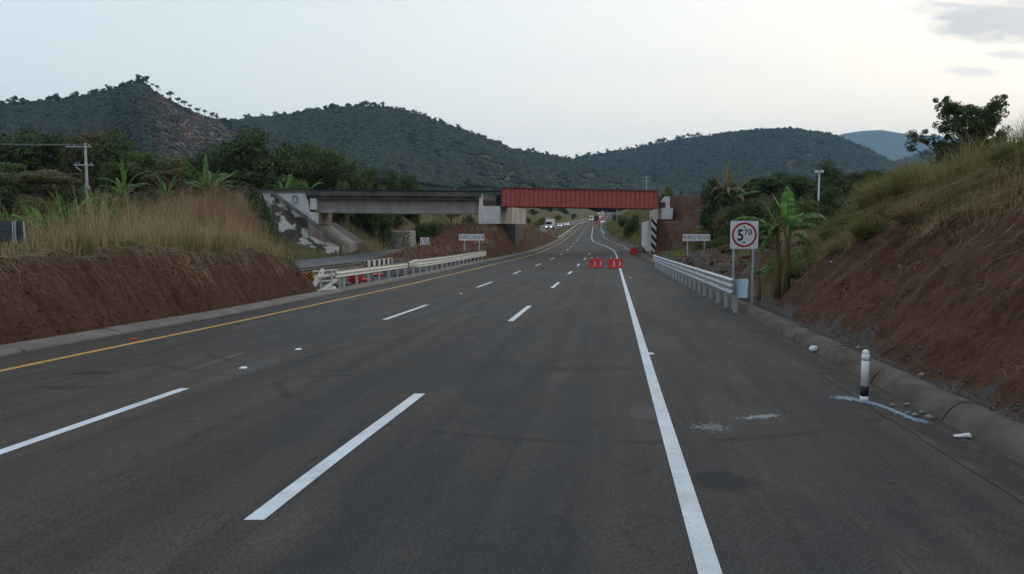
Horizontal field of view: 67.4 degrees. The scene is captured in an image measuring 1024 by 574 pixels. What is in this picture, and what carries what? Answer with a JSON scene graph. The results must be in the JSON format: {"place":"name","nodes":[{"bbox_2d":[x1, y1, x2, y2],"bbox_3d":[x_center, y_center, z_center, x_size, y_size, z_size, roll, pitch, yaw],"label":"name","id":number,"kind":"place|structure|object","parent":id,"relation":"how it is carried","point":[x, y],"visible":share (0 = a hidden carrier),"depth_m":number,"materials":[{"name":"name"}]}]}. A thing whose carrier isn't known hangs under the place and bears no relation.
{"place":"outdoors","nodes":[
{"label":"outdoors","id":0,"kind":"place"},
{"bbox_2d":[20,90,248,194],"bbox_3d":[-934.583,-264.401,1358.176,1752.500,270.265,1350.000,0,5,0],"label":"hill","id":1,"kind":"structure","parent":0,"point":[189,133],"depth_m":1337.85,"materials":[{"name":"green plant"}]},
{"bbox_2d":[0,80,273,187],"bbox_3d":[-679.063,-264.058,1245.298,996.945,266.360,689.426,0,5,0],"label":"hill woodland","id":2,"kind":"object","parent":1,"relation":"on","point":[110,107],"visible":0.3,"depth_m":1317.80,"materials":[{"name":"green plant"}]},
{"bbox_2d":[134,83,233,163],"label":"hill trees","id":3,"kind":"object","parent":1,"relation":"on","point":[167,130],"visible":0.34,"depth_m":1265.42,"materials":[{"name":"green plant"}]},
{"bbox_2d":[137,91,249,168],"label":"hill scrub","id":4,"kind":"object","parent":1,"relation":"on","point":[161,153],"visible":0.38,"depth_m":1311.56,"materials":[{"name":"green plant"}]},
{"bbox_2d":[222,107,628,195],"bbox_3d":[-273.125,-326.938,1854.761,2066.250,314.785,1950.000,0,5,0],"label":"hill","id":5,"kind":"structure","parent":0,"point":[524,185],"depth_m":1271.08,"materials":[{"name":"green plant"}]},
{"bbox_2d":[215,104,691,195],"bbox_3d":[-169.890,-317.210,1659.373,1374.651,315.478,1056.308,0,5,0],"label":"hill woodland","id":6,"kind":"object","parent":5,"relation":"on","point":[381,143],"visible":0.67,"depth_m":1727.29,"materials":[{"name":"green plant"}]},
{"bbox_2d":[295,211,607,267],"bbox_3d":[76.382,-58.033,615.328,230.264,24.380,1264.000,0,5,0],"label":"road","id":7,"kind":"structure","parent":0,"point":[345,259],"depth_m":84.52,"materials":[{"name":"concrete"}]},
{"bbox_2d":[390,220,541,255],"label":"island grass","id":8,"kind":"structure","parent":0,"point":[476,242],"depth_m":92.73,"materials":[{"name":"green plant"}]},
{"bbox_2d":[0,211,1023,573],"bbox_3d":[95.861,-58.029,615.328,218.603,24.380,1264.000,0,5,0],"label":"road","id":9,"kind":"structure","parent":0,"point":[540,411],"depth_m":8.09,"materials":[{"name":"grey asphalt"}]},
{"bbox_2d":[0,229,573,355],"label":"kerb","id":10,"kind":"structure","parent":9,"relation":"on","point":[38,344],"depth_m":20.69,"materials":[{"name":"concrete"}]},
{"bbox_2d":[624,248,1023,495],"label":"gutter","id":11,"kind":"object","parent":9,"relation":"on","point":[1007,477],"visible":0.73,"depth_m":9.62,"materials":[{"name":"concrete"}]},
{"bbox_2d":[684,284,1023,477],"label":"washed dirt","id":12,"kind":"structure","parent":11,"relation":"on","point":[966,442],"depth_m":10.73,"materials":[{"name":"brown soil"}]},
{"bbox_2d":[860,349,869,401],"bbox_3d":[4.806,1.203,10.457,0.108,0.715,0.106,0,5,0],"label":"delineator post","id":13,"kind":"object","parent":11,"relation":"on","point":[864,381],"visible":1,"depth_m":10.42,"materials":[{"name":"white plastic"}]},
{"bbox_2d":[0,168,1023,422],"bbox_3d":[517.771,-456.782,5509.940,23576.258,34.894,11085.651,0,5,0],"label":"ground","id":14,"kind":"structure","parent":0,"point":[944,310],"depth_m":17.57,"materials":[{"name":"brown soil"}]},
{"bbox_2d":[0,221,24,243],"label":"road sign","id":15,"kind":"object","parent":14,"relation":"on","point":[12,230],"visible":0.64,"depth_m":21.44,"materials":[{"name":"metal"}]},
{"bbox_2d":[0,185,26,219],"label":"bush","id":16,"kind":"object","parent":14,"relation":"on","point":[11,196],"visible":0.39,"depth_m":79.20,"materials":[{"name":"green plant"}]},
{"bbox_2d":[0,162,39,193],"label":"broadleaf tree","id":17,"kind":"object","parent":14,"relation":"on","point":[5,179],"visible":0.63,"depth_m":98.56,"materials":[{"name":"green plant"}]},
{"bbox_2d":[11,195,58,222],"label":"bush","id":18,"kind":"object","parent":14,"relation":"on","point":[41,209],"visible":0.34,"depth_m":70.71,"materials":[{"name":"green plant"}]},
{"bbox_2d":[0,127,72,193],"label":"broadleaf tree","id":19,"kind":"object","parent":14,"relation":"on","point":[18,154],"visible":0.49,"depth_m":134.76,"materials":[{"name":"green plant"}]},
{"bbox_2d":[8,202,69,234],"bbox_3d":[-28.073,-2.659,46.071,3.041,4.717,3.901,-4,6,-43],"label":"banana plant","id":20,"kind":"object","parent":14,"relation":"on","point":[49,216],"visible":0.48,"depth_m":45.72,"materials":[{"name":"green plant"}]},
{"bbox_2d":[12,169,84,195],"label":"broadleaf tree","id":21,"kind":"object","parent":14,"relation":"on","point":[50,182],"visible":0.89,"depth_m":93.96,"materials":[{"name":"green plant"}]},
{"bbox_2d":[25,130,83,193],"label":"broadleaf tree","id":22,"kind":"object","parent":14,"relation":"on","point":[54,150],"visible":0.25,"depth_m":136.65,"materials":[{"name":"green plant"}]},
{"bbox_2d":[43,188,96,232],"bbox_3d":[-27.524,-3.318,48.130,3.042,5.785,3.333,-2,5,-22],"label":"banana plant","id":23,"kind":"object","parent":14,"relation":"on","point":[65,213],"visible":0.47,"depth_m":47.46,"materials":[{"name":"green plant"}]},
{"bbox_2d":[46,187,93,218],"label":"bush","id":24,"kind":"object","parent":14,"relation":"on","point":[78,193],"visible":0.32,"depth_m":76.87,"materials":[{"name":"green plant"}]},
{"bbox_2d":[66,143,93,223],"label":"utility pole","id":25,"kind":"object","parent":14,"relation":"on","point":[86,165],"visible":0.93,"depth_m":73.21,"materials":[{"name":"concrete"}]},
{"bbox_2d":[57,130,115,192],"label":"broadleaf tree","id":26,"kind":"object","parent":14,"relation":"on","point":[71,156],"visible":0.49,"depth_m":128.21,"materials":[{"name":"green plant"}]},
{"bbox_2d":[64,188,143,227],"bbox_3d":[-27.752,-3.685,51.538,5.353,5.933,3.518,-1,5,-11],"label":"banana plant","id":27,"kind":"object","parent":14,"relation":"on","point":[103,203],"visible":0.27,"depth_m":51.23,"materials":[{"name":"green plant"}]},
{"bbox_2d":[84,192,133,216],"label":"bush","id":28,"kind":"object","parent":14,"relation":"on","point":[112,202],"visible":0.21,"depth_m":68.97,"materials":[{"name":"green plant"}]},
{"bbox_2d":[83,126,136,193],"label":"broadleaf tree","id":29,"kind":"object","parent":14,"relation":"on","point":[118,148],"visible":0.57,"depth_m":126.91,"materials":[{"name":"green plant"}]},
{"bbox_2d":[96,159,151,203],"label":"banana plant","id":30,"kind":"object","parent":14,"relation":"on","point":[123,188],"visible":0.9,"depth_m":83.02,"materials":[{"name":"green plant"}]},
{"bbox_2d":[98,161,156,193],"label":"broadleaf tree","id":31,"kind":"object","parent":14,"relation":"on","point":[115,172],"visible":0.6,"depth_m":95.32,"materials":[{"name":"green plant"}]},
{"bbox_2d":[1,212,253,255],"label":"olive grass","id":32,"kind":"structure","parent":14,"relation":"on","point":[47,240],"depth_m":21.75,"materials":[{"name":"plant"}]},
{"bbox_2d":[0,242,282,297],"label":"hanging straw","id":33,"kind":"object","parent":14,"relation":"on","point":[95,252],"visible":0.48,"depth_m":21.81,"materials":[{"name":"beige plant"}]},
{"bbox_2d":[116,149,179,192],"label":"broadleaf tree","id":34,"kind":"object","parent":14,"relation":"on","point":[142,159],"visible":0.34,"depth_m":114.83,"materials":[{"name":"green plant"}]},
{"bbox_2d":[131,187,168,212],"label":"bush","id":35,"kind":"object","parent":14,"relation":"on","point":[150,192],"visible":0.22,"depth_m":73.20,"materials":[{"name":"green plant"}]},
{"bbox_2d":[0,243,302,312],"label":"hanging roots","id":36,"kind":"object","parent":14,"relation":"on","point":[185,252],"visible":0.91,"depth_m":20.27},
{"bbox_2d":[0,246,315,346],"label":"clods","id":37,"kind":"object","parent":14,"relation":"on","point":[60,307],"visible":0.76,"depth_m":20.40,"materials":[{"name":"brown soil"}]},
{"bbox_2d":[0,168,323,286],"bbox_3d":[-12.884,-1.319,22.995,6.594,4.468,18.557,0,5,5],"label":"tall grass tufts","id":38,"kind":"object","parent":14,"relation":"on","point":[91,232],"visible":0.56,"depth_m":23.64,"materials":[{"name":"beige plant"}]},
{"bbox_2d":[138,168,187,194],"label":"broadleaf tree","id":39,"kind":"object","parent":14,"relation":"on","point":[166,176],"visible":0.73,"depth_m":93.82,"materials":[{"name":"green plant"}]},
{"bbox_2d":[2,191,342,259],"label":"field grass","id":40,"kind":"structure","parent":14,"relation":"on","point":[305,257],"depth_m":88.62,"materials":[{"name":"plant"}]},
{"bbox_2d":[153,154,192,193],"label":"broadleaf tree","id":41,"kind":"object","parent":14,"relation":"on","point":[174,161],"visible":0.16,"depth_m":119.83,"materials":[{"name":"green plant"}]},
{"bbox_2d":[57,170,328,279],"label":"tall dry grass","id":42,"kind":"structure","parent":14,"relation":"on","point":[218,209],"depth_m":33.96,"materials":[{"name":"beige plant"}]},
{"bbox_2d":[176,154,238,199],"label":"banana plant","id":43,"kind":"object","parent":14,"relation":"on","point":[205,177],"visible":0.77,"depth_m":77.49,"materials":[{"name":"green plant"}]},
{"bbox_2d":[136,213,295,262],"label":"tall dry grass","id":44,"kind":"structure","parent":14,"relation":"on","point":[234,246],"depth_m":27.45,"materials":[{"name":"beige plant"}]},
{"bbox_2d":[195,144,237,194],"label":"broadleaf tree","id":45,"kind":"object","parent":14,"relation":"on","point":[214,165],"visible":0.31,"depth_m":124.96,"materials":[{"name":"green plant"}]},
{"bbox_2d":[242,186,271,221],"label":"bush","id":46,"kind":"object","parent":14,"relation":"on","point":[254,196],"visible":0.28,"depth_m":83.27,"materials":[{"name":"green plant"}]},
{"bbox_2d":[215,126,303,188],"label":"broadleaf tree","id":47,"kind":"object","parent":14,"relation":"on","point":[245,155],"visible":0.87,"depth_m":119.03,"materials":[{"name":"green plant"}]},
{"bbox_2d":[255,199,280,248],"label":"bush","id":48,"kind":"object","parent":14,"relation":"on","point":[263,209],"visible":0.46,"depth_m":77.36,"materials":[{"name":"green plant"}]},
{"bbox_2d":[261,140,312,188],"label":"broadleaf tree","id":49,"kind":"object","parent":14,"relation":"on","point":[304,172],"visible":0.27,"depth_m":129.47,"materials":[{"name":"green plant"}]},
{"bbox_2d":[231,190,364,255],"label":"bridge abutment","id":50,"kind":"object","parent":14,"relation":"on","point":[296,215],"visible":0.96,"depth_m":95.56,"materials":[{"name":"concrete"}]},
{"bbox_2d":[306,191,480,214],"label":"concrete railway span","id":51,"kind":"object","parent":50,"relation":"on","point":[396,203],"visible":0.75,"depth_m":97.40,"materials":[{"name":"grey concrete"}]},
{"bbox_2d":[223,188,499,192],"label":"railway track","id":52,"kind":"structure","parent":51,"relation":"on","point":[377,190],"depth_m":98.19,"materials":[{"name":"metal"}]},
{"bbox_2d":[297,146,357,188],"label":"broadleaf tree","id":53,"kind":"object","parent":14,"relation":"on","point":[325,167],"visible":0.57,"depth_m":136.31,"materials":[{"name":"green plant"}]},
{"bbox_2d":[329,180,355,226],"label":"bush","id":54,"kind":"object","parent":14,"relation":"on","point":[341,216],"visible":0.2,"depth_m":111.13,"materials":[{"name":"green plant"}]},
{"bbox_2d":[328,160,372,188],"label":"broadleaf tree","id":55,"kind":"object","parent":14,"relation":"on","point":[343,174],"visible":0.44,"depth_m":133.00,"materials":[{"name":"green plant"}]},
{"bbox_2d":[348,171,374,234],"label":"bush","id":56,"kind":"object","parent":14,"relation":"on","point":[360,181],"visible":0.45,"depth_m":116.83,"materials":[{"name":"green plant"}]},
{"bbox_2d":[350,167,380,191],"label":"broadleaf tree","id":57,"kind":"object","parent":14,"relation":"on","point":[374,173],"visible":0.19,"depth_m":128.13,"materials":[{"name":"green plant"}]},
{"bbox_2d":[368,185,395,240],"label":"bush","id":58,"kind":"object","parent":14,"relation":"on","point":[384,224],"visible":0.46,"depth_m":116.88,"materials":[{"name":"green plant"}]},
{"bbox_2d":[369,169,402,230],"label":"broadleaf tree","id":59,"kind":"object","parent":14,"relation":"on","point":[387,184],"visible":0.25,"depth_m":126.19,"materials":[{"name":"green plant"}]},
{"bbox_2d":[305,251,485,290],"bbox_3d":[-5.405,-1.570,54.388,1.092,1.926,47.658,1,5,7],"label":"guardrail","id":60,"kind":"object","parent":14,"relation":"on","point":[419,263],"visible":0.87,"depth_m":41.10,"materials":[{"name":"metal"}]},
{"bbox_2d":[379,231,415,248],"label":"stone wall","id":61,"kind":"structure","parent":14,"relation":"on","point":[400,239],"depth_m":118.81,"materials":[{"name":"grey stone"}]},
{"bbox_2d":[229,192,572,251],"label":"slope grass","id":62,"kind":"structure","parent":14,"relation":"on","point":[378,245],"depth_m":119.59,"materials":[{"name":"green plant"}]},
{"bbox_2d":[396,172,423,223],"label":"bush","id":63,"kind":"object","parent":14,"relation":"on","point":[409,181],"visible":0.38,"depth_m":148.27,"materials":[{"name":"green plant"}]},
{"bbox_2d":[356,224,512,265],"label":"clods","id":64,"kind":"object","parent":14,"relation":"on","point":[418,247],"visible":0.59,"depth_m":81.06,"materials":[{"name":"brown soil"}]},
{"bbox_2d":[479,194,525,244],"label":"bridge pier","id":65,"kind":"structure","parent":14,"relation":"on","point":[492,210],"depth_m":97.87,"materials":[{"name":"concrete"}]},
{"bbox_2d":[501,187,658,209],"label":"red steel girder span","id":66,"kind":"object","parent":65,"relation":"on","point":[576,198],"visible":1,"depth_m":96.32,"materials":[{"name":"red metal"}]},
{"bbox_2d":[524,222,580,244],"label":"slope grass","id":67,"kind":"structure","parent":14,"relation":"on","point":[560,231],"depth_m":194.65,"materials":[{"name":"plant"}]},
{"bbox_2d":[621,219,656,254],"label":"wing wall","id":68,"kind":"structure","parent":14,"relation":"on","point":[649,230],"depth_m":98.09,"materials":[{"name":"concrete"}]},
{"bbox_2d":[649,196,672,219],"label":"bridge abutment","id":69,"kind":"object","parent":14,"relation":"on","point":[664,211],"visible":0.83,"depth_m":96.63,"materials":[{"name":"concrete"}]},
{"bbox_2d":[603,192,775,246],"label":"slope grass","id":70,"kind":"structure","parent":14,"relation":"on","point":[615,229],"depth_m":187.09,"materials":[{"name":"green plant"}]},
{"bbox_2d":[653,255,748,312],"bbox_3d":[9.342,-0.883,43.699,0.493,1.990,41.042,1,5,7],"label":"guardrail","id":71,"kind":"object","parent":14,"relation":"on","point":[719,282],"visible":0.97,"depth_m":29.66,"materials":[{"name":"metal"}]},
{"bbox_2d":[699,175,724,240],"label":"bush","id":72,"kind":"object","parent":14,"relation":"on","point":[706,215],"visible":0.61,"depth_m":85.15,"materials":[{"name":"green plant"}]},
{"bbox_2d":[710,206,742,242],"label":"bush","id":73,"kind":"object","parent":14,"relation":"on","point":[719,223],"visible":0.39,"depth_m":77.41,"materials":[{"name":"green plant"}]},
{"bbox_2d":[715,183,742,241],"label":"bush","id":74,"kind":"object","parent":14,"relation":"on","point":[732,201],"visible":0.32,"depth_m":83.17,"materials":[{"name":"green plant"}]},
{"bbox_2d":[671,238,792,292],"bbox_3d":[13.679,-2.243,52.966,4.646,3.115,46.703,1,5,7],"label":"rubble","id":75,"kind":"object","parent":14,"relation":"on","point":[737,275],"visible":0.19,"depth_m":48.07,"materials":[{"name":"stone"}]},
{"bbox_2d":[721,203,747,237],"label":"bush","id":76,"kind":"object","parent":14,"relation":"on","point":[733,212],"visible":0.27,"depth_m":73.43,"materials":[{"name":"green plant"}]},
{"bbox_2d":[710,161,759,211],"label":"dead banana plant","id":77,"kind":"object","parent":14,"relation":"on","point":[727,178],"visible":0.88,"depth_m":83.61,"materials":[{"name":"green plant"}]},
{"bbox_2d":[678,239,798,281],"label":"clods","id":78,"kind":"object","parent":14,"relation":"on","point":[711,262],"visible":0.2,"depth_m":50.40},
{"bbox_2d":[730,221,758,308],"bbox_3d":[7.516,-0.509,24.963,0.903,3.271,0.062,0,5,0],"label":"height limit sign","id":79,"kind":"object","parent":14,"relation":"on","point":[743,234],"visible":0.99,"depth_m":24.85,"materials":[{"name":"white metal"}]},
{"bbox_2d":[733,181,762,202],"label":"bush","id":80,"kind":"object","parent":14,"relation":"on","point":[746,187],"visible":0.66,"depth_m":96.71,"materials":[{"name":"green plant"}]},
{"bbox_2d":[742,199,771,226],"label":"bush","id":81,"kind":"object","parent":14,"relation":"on","point":[753,209],"visible":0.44,"depth_m":80.97,"materials":[{"name":"green plant"}]},
{"bbox_2d":[751,176,790,194],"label":"broadleaf tree","id":82,"kind":"object","parent":14,"relation":"on","point":[769,184],"visible":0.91,"depth_m":98.05,"materials":[{"name":"green plant"}]},
{"bbox_2d":[730,186,828,300],"bbox_3d":[9.595,-1.481,27.218,3.552,4.237,1.694,-2,5,-21],"label":"banana plant","id":83,"kind":"object","parent":14,"relation":"on","point":[788,217],"visible":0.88,"depth_m":27.22,"materials":[{"name":"green plant"}]},
{"bbox_2d":[772,175,822,198],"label":"bush","id":84,"kind":"object","parent":14,"relation":"on","point":[796,182],"visible":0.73,"depth_m":96.58,"materials":[{"name":"green plant"}]},
{"bbox_2d":[794,198,820,221],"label":"bush","id":85,"kind":"object","parent":14,"relation":"on","point":[806,207],"visible":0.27,"depth_m":68.85,"materials":[{"name":"green plant"}]},
{"bbox_2d":[808,233,850,254],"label":"grass tussock","id":86,"kind":"object","parent":14,"relation":"on","point":[831,247],"depth_m":22.79,"materials":[{"name":"plant"}]},
{"bbox_2d":[637,253,1023,464],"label":"kerb","id":87,"kind":"structure","parent":14,"relation":"on","point":[1000,433],"depth_m":10.73,"materials":[{"name":"concrete"}]},
{"bbox_2d":[815,160,846,191],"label":"broadleaf tree","id":88,"kind":"object","parent":14,"relation":"on","point":[832,175],"visible":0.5,"depth_m":130.11,"materials":[{"name":"green plant"}]},
{"bbox_2d":[819,186,848,219],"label":"bush","id":89,"kind":"object","parent":14,"relation":"on","point":[829,196],"visible":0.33,"depth_m":75.26,"materials":[{"name":"green plant"}]},
{"bbox_2d":[828,172,872,187],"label":"broadleaf tree","id":90,"kind":"object","parent":14,"relation":"on","point":[845,178],"visible":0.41,"depth_m":118.22,"materials":[{"name":"green plant"}]},
{"bbox_2d":[827,213,890,237],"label":"grass tussock","id":91,"kind":"object","parent":14,"relation":"on","point":[865,230],"depth_m":20.62,"materials":[{"name":"green plant"}]},
{"bbox_2d":[834,172,891,212],"bbox_3d":[11.640,-3.024,24.292,3.557,1.406,3.314,-3,6,-37],"label":"grass tussock","id":92,"kind":"object","parent":14,"relation":"on","point":[860,205],"depth_m":24.27,"materials":[{"name":"plant"}]},
{"bbox_2d":[836,175,890,212],"bbox_3d":[11.318,-2.863,23.235,3.108,1.270,3.153,4,6,42],"label":"grass tussock","id":93,"kind":"object","parent":14,"relation":"on","point":[867,199],"depth_m":23.19,"materials":[{"name":"plant"}]},
{"bbox_2d":[745,112,1023,298],"bbox_3d":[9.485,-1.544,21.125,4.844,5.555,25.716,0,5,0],"label":"slope grass","id":94,"kind":"structure","parent":14,"relation":"on","point":[995,204],"depth_m":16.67,"materials":[{"name":"plant"}]},
{"bbox_2d":[753,170,1023,384],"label":"clods","id":95,"kind":"object","parent":14,"relation":"on","point":[968,380],"visible":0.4,"depth_m":15.07,"materials":[{"name":"brown soil"}]},
{"bbox_2d":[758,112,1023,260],"bbox_3d":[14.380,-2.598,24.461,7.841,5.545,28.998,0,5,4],"label":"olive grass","id":96,"kind":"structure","parent":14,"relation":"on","point":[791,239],"depth_m":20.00,"materials":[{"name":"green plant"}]},
{"bbox_2d":[764,173,1023,325],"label":"hanging roots","id":97,"kind":"object","parent":14,"relation":"on","point":[973,238],"visible":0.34,"depth_m":14.93,"materials":[{"name":"brown plant"}]},
{"bbox_2d":[862,163,941,196],"bbox_3d":[11.289,-2.980,21.488,3.261,1.094,3.037,-2,5,-24],"label":"grass tussock","id":98,"kind":"object","parent":14,"relation":"on","point":[896,188],"depth_m":21.28,"materials":[{"name":"plant"}]},
{"bbox_2d":[860,155,947,193],"bbox_3d":[11.722,-3.190,22.363,3.232,1.328,3.311,2,5,20],"label":"grass tussock","id":99,"kind":"object","parent":14,"relation":"on","point":[907,165],"depth_m":22.27,"materials":[{"name":"plant"}]},
{"bbox_2d":[867,196,944,221],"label":"grass tussock","id":100,"kind":"object","parent":14,"relation":"on","point":[901,215],"depth_m":18.62,"materials":[{"name":"green plant"}]},
{"bbox_2d":[790,137,1023,259],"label":"overhanging grass","id":101,"kind":"structure","parent":14,"relation":"on","point":[925,190],"depth_m":17.69,"materials":[{"name":"green plant"}]},
{"bbox_2d":[904,94,1011,166],"bbox_3d":[24.257,-6.299,41.578,6.429,8.067,5.941,0,5,0],"label":"open crowned tree","id":102,"kind":"object","parent":14,"relation":"on","point":[957,121],"visible":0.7,"depth_m":40.69,"materials":[{"name":"green plant"}]},
{"bbox_2d":[0,0,1023,158],"label":"sky","id":103,"kind":"structure","parent":0,"point":[570,78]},
{"bbox_2d":[574,131,873,209],"bbox_3d":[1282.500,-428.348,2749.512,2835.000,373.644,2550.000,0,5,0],"label":"hill","id":104,"kind":"structure","parent":0,"point":[789,166],"depth_m":2499.45,"materials":[{"name":"green plant"}]},
{"bbox_2d":[575,126,911,194],"bbox_3d":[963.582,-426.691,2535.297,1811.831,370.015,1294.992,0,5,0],"label":"hill woodland","id":105,"kind":"object","parent":104,"relation":"on","point":[675,167],"visible":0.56,"depth_m":2665.92,"materials":[{"name":"green plant"}]},
{"bbox_2d":[738,298,1023,423],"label":"gravel","id":106,"kind":"structure","parent":0,"point":[839,339],"depth_m":12.74,"materials":[{"name":"gravel"}]},
{"bbox_2d":[839,130,957,160],"bbox_3d":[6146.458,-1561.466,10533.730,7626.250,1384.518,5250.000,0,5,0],"label":"mountain","id":107,"kind":"structure","parent":0,"point":[887,144],"depth_m":10962.92,"materials":[{"name":"blue"}]},
{"bbox_3d":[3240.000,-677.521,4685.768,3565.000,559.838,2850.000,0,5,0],"label":"hill","id":108,"kind":"structure","parent":0,"visible":0},
{"bbox_2d":[895,137,1019,167],"bbox_3d":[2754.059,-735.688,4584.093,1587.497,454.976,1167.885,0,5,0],"label":"hill woodland","id":109,"kind":"object","parent":108,"relation":"on","point":[914,157],"visible":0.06,"depth_m":4980.18,"materials":[{"name":"green plant"}]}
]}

